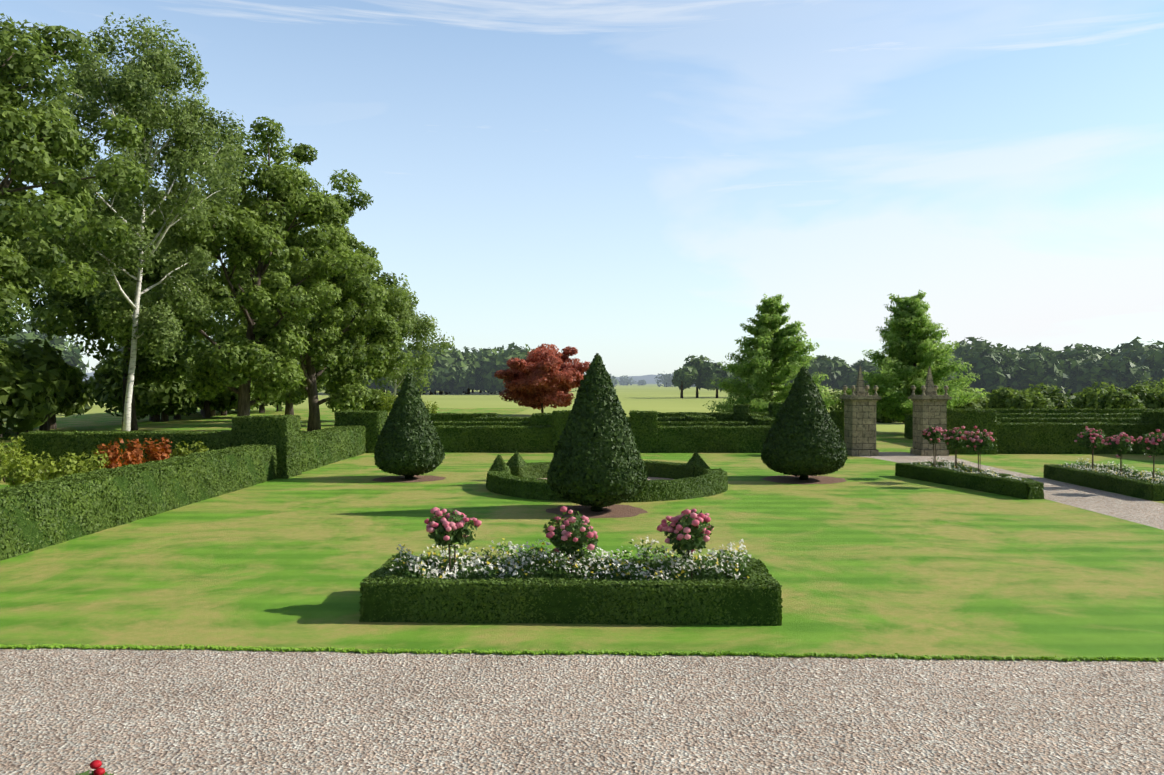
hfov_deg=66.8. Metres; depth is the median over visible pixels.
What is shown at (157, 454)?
orange shrub leaves
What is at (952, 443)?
rose leaves
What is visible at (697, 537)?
rose bush
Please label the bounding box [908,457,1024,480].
path bed plants
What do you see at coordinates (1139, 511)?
gravel path
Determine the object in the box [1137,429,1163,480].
rose leaves
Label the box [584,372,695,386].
wood
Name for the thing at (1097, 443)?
rose leaves
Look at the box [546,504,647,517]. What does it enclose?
topiary earth ring
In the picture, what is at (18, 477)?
gold shrub leaves
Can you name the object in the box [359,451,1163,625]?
box hedges
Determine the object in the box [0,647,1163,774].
gravel terrace
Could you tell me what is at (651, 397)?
ground
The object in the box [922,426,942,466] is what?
rose leaves
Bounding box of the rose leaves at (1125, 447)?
[1101,432,1135,475]
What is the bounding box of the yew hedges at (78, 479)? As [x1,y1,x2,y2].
[0,408,1163,560]
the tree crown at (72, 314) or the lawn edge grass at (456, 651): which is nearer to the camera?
the lawn edge grass at (456, 651)
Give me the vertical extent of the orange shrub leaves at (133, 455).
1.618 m
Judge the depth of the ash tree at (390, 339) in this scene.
71.30 m
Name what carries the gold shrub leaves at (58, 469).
on the lawn sheet
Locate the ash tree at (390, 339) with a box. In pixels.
[302,241,413,410]
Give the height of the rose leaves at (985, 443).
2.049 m
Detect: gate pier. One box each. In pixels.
[840,366,880,455]
[908,366,951,455]
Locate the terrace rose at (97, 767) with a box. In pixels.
[76,760,113,774]
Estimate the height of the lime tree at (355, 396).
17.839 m
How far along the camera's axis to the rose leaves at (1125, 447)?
29.16 m
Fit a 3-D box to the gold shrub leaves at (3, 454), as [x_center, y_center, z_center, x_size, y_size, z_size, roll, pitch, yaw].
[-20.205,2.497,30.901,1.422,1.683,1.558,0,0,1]
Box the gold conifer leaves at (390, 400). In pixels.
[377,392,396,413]
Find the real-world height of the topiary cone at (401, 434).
3.833 m
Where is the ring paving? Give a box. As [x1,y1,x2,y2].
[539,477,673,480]
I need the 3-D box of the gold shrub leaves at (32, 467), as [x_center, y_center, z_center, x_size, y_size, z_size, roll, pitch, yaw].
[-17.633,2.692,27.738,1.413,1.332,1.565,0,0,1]
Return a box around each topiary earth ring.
[372,475,445,482]
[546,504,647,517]
[760,475,846,483]
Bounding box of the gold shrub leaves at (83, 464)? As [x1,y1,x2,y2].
[59,448,110,474]
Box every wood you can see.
[0,318,533,394]
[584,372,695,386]
[782,336,1163,394]
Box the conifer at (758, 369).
[702,294,840,412]
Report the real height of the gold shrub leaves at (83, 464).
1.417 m
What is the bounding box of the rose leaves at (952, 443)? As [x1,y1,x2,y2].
[941,426,969,468]
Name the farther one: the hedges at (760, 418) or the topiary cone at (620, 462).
the hedges at (760, 418)
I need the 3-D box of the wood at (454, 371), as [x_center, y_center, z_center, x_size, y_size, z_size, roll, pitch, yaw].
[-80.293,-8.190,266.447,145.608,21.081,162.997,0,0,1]
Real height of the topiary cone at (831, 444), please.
4.082 m
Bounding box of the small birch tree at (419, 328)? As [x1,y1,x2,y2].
[368,273,454,397]
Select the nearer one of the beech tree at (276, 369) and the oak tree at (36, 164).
the oak tree at (36, 164)
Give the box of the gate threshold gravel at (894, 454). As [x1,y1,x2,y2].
[879,452,918,455]
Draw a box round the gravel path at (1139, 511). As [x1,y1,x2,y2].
[858,456,1163,529]
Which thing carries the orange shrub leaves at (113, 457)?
on the lawn sheet
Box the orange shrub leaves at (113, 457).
[95,438,123,468]
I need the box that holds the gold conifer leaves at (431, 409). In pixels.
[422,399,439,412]
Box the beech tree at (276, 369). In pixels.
[145,116,359,415]
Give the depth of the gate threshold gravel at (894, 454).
42.81 m
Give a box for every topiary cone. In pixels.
[374,374,444,478]
[545,353,647,511]
[761,366,847,479]
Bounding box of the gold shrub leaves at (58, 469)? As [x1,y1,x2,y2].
[36,452,80,480]
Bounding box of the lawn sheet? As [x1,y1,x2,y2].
[0,408,1163,659]
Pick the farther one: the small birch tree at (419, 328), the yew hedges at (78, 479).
the small birch tree at (419, 328)
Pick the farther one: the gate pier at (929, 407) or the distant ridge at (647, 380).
the distant ridge at (647, 380)
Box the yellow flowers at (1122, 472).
[1061,461,1162,483]
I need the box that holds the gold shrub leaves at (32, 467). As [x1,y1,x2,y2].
[0,451,53,482]
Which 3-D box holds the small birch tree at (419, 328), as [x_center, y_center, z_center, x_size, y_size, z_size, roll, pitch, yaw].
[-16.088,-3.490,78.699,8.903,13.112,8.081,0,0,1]
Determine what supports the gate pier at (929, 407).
on the lawn sheet
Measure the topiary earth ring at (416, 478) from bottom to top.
0.001 m
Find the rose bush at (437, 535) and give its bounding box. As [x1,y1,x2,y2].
[424,507,481,575]
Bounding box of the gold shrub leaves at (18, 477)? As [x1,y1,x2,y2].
[0,452,52,486]
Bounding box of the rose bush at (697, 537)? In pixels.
[657,509,713,579]
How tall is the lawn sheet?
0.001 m
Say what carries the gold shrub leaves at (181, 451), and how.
on the lawn sheet
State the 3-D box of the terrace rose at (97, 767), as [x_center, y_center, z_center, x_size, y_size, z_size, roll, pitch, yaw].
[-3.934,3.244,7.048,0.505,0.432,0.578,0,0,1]
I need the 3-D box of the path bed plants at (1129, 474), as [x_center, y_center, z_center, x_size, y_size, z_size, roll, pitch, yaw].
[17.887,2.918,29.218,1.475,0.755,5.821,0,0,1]
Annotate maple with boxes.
[494,343,589,412]
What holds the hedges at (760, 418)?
on the ground at (651, 397)
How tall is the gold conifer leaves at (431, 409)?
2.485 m
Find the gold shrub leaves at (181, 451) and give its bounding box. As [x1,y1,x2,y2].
[170,441,208,456]
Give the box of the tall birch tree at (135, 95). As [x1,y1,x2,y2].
[15,12,246,430]
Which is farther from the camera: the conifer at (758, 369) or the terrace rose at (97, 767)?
the conifer at (758, 369)
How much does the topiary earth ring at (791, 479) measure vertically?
0.001 m
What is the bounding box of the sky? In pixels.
[0,0,1163,376]
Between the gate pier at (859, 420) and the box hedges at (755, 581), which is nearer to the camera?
the box hedges at (755, 581)
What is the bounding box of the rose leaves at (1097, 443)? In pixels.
[1074,426,1106,467]
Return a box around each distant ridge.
[83,375,661,383]
[86,372,672,379]
[611,377,661,382]
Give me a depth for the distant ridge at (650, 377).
4514.20 m
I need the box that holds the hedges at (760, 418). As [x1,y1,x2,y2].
[429,402,1163,438]
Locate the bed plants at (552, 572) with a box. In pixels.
[390,535,751,581]
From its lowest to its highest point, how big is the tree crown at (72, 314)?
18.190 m
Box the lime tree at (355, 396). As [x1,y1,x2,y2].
[209,169,393,431]
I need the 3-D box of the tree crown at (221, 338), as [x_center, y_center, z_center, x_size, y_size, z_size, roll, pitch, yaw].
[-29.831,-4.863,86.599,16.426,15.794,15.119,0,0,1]
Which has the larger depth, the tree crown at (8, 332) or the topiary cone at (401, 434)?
the tree crown at (8, 332)
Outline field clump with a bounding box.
[671,355,753,397]
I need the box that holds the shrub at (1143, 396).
[823,378,1163,423]
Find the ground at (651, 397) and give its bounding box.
[3,384,1067,432]
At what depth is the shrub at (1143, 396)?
82.54 m
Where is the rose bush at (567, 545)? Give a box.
[543,506,598,578]
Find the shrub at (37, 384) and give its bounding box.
[0,338,304,436]
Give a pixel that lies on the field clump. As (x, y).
(699, 372)
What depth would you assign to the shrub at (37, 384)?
62.06 m
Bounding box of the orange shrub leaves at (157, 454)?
[142,437,171,462]
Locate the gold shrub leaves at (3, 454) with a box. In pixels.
[0,436,24,481]
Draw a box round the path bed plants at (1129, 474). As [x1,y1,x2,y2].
[1060,458,1163,483]
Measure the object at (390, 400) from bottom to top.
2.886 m
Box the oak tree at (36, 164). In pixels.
[0,13,152,417]
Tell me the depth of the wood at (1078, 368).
218.23 m
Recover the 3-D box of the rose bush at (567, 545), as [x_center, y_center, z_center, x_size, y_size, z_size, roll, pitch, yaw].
[-0.179,2.628,13.756,0.888,1.568,0.963,0,0,1]
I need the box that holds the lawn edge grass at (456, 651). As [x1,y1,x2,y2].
[0,643,1163,661]
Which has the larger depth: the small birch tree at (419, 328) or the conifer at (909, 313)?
the small birch tree at (419, 328)
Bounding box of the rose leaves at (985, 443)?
[960,426,994,471]
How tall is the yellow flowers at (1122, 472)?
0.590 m
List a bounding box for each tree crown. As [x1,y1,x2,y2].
[0,217,46,337]
[15,180,239,430]
[207,279,337,414]
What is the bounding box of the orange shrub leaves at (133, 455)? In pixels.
[121,439,145,464]
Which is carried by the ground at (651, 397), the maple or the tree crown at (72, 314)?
the maple
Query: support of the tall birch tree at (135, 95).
on the lawn sheet
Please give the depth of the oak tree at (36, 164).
31.22 m
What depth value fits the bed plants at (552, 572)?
13.60 m
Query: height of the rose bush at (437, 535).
1.555 m
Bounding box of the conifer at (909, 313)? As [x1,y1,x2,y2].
[842,290,987,421]
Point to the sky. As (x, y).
(626, 182)

